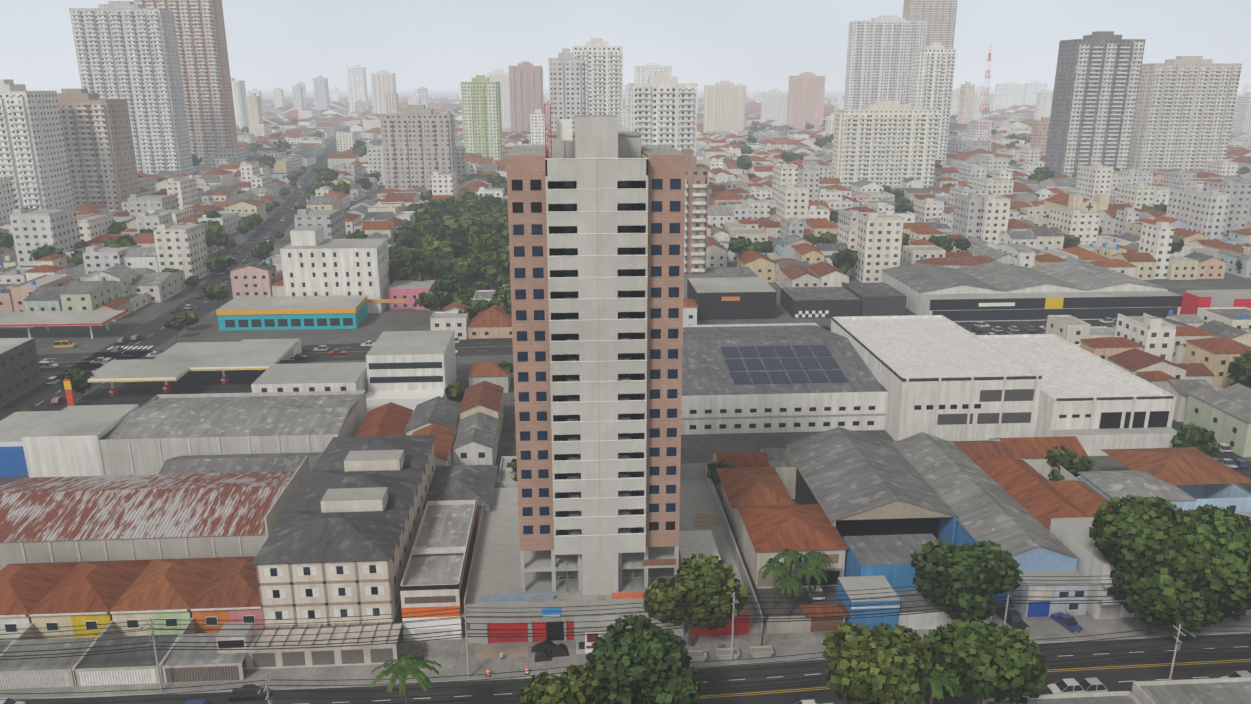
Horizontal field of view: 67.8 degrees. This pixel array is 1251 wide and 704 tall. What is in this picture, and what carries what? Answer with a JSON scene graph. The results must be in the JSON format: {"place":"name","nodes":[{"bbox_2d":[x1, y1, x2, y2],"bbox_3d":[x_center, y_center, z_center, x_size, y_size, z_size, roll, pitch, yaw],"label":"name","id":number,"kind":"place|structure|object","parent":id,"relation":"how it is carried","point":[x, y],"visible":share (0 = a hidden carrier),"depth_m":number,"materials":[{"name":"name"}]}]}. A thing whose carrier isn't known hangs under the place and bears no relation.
{"place":"outdoors","nodes":[
{"label":"outdoors","id":0,"kind":"place"},
{"bbox_2d":[0,608,1250,703],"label":"avenue road","id":1,"kind":"structure","parent":0,"point":[449,656],"depth_m":121.81,"materials":[{"name":"grey asphalt"}]},
{"bbox_2d":[0,88,1250,697],"bbox_3d":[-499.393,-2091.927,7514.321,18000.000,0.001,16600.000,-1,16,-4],"label":"ground sheet","id":2,"kind":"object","parent":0,"point":[700,448],"depth_m":286.39,"materials":[{"name":"asphalt"}]},
{"bbox_2d":[0,310,314,407],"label":"petrol station","id":3,"kind":"object","parent":2,"relation":"on","point":[243,365],"visible":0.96,"depth_m":238.62,"materials":[{"name":"metal"}]},
{"bbox_2d":[0,330,517,689],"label":"buildings","id":4,"kind":"structure","parent":2,"relation":"on","point":[296,493],"depth_m":143.75,"materials":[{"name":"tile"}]},
{"bbox_2d":[464,101,685,661],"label":"tower under construction","id":5,"kind":"structure","parent":2,"relation":"on","point":[596,226],"depth_m":122.83,"materials":[{"name":"concrete"}]},
{"bbox_2d":[0,0,1241,273],"bbox_3d":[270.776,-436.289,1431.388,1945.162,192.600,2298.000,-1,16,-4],"label":"high-rise buildings","id":6,"kind":"structure","parent":2,"relation":"on","point":[162,90],"depth_m":704.10,"materials":[{"name":"concrete"}]},
{"bbox_2d":[0,97,1250,504],"bbox_3d":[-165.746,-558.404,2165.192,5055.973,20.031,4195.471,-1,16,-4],"label":"city trees","id":7,"kind":"object","parent":2,"relation":"on","point":[450,245],"visible":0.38,"depth_m":387.19,"materials":[{"name":"plant"}]},
{"bbox_2d":[0,82,1250,703],"bbox_3d":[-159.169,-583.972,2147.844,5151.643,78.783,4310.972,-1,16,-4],"label":"houses","id":8,"kind":"structure","parent":2,"relation":"on","point":[996,216],"depth_m":426.05,"materials":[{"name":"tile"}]},
{"bbox_2d":[0,127,1250,703],"bbox_3d":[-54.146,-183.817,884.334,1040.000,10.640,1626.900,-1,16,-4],"label":"cars and street furniture","id":9,"kind":"object","parent":2,"relation":"on","point":[134,345],"visible":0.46,"depth_m":125.45,"materials":[{"name":"metal"}]},
{"bbox_2d":[216,225,1250,334],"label":"commercial buildings","id":10,"kind":"structure","parent":2,"relation":"on","point":[337,284],"depth_m":305.94,"materials":[{"name":"concrete"}]},
{"bbox_2d":[371,399,1250,703],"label":"street trees","id":11,"kind":"object","parent":2,"relation":"on","point":[1191,567],"visible":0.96,"depth_m":121.33,"materials":[{"name":"plant"}]},
{"bbox_2d":[681,315,1176,455],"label":"warehouse","id":12,"kind":"structure","parent":2,"relation":"on","point":[896,378],"depth_m":204.87,"materials":[{"name":"concrete"}]},
{"bbox_2d":[678,427,1250,635],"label":"buildings","id":13,"kind":"structure","parent":2,"relation":"on","point":[867,512],"depth_m":153.01,"materials":[{"name":"metal"}]},
{"bbox_2d":[0,0,1250,88],"label":"sky","id":14,"kind":"structure","parent":0,"point":[271,43],"materials":[{"name":"white"}]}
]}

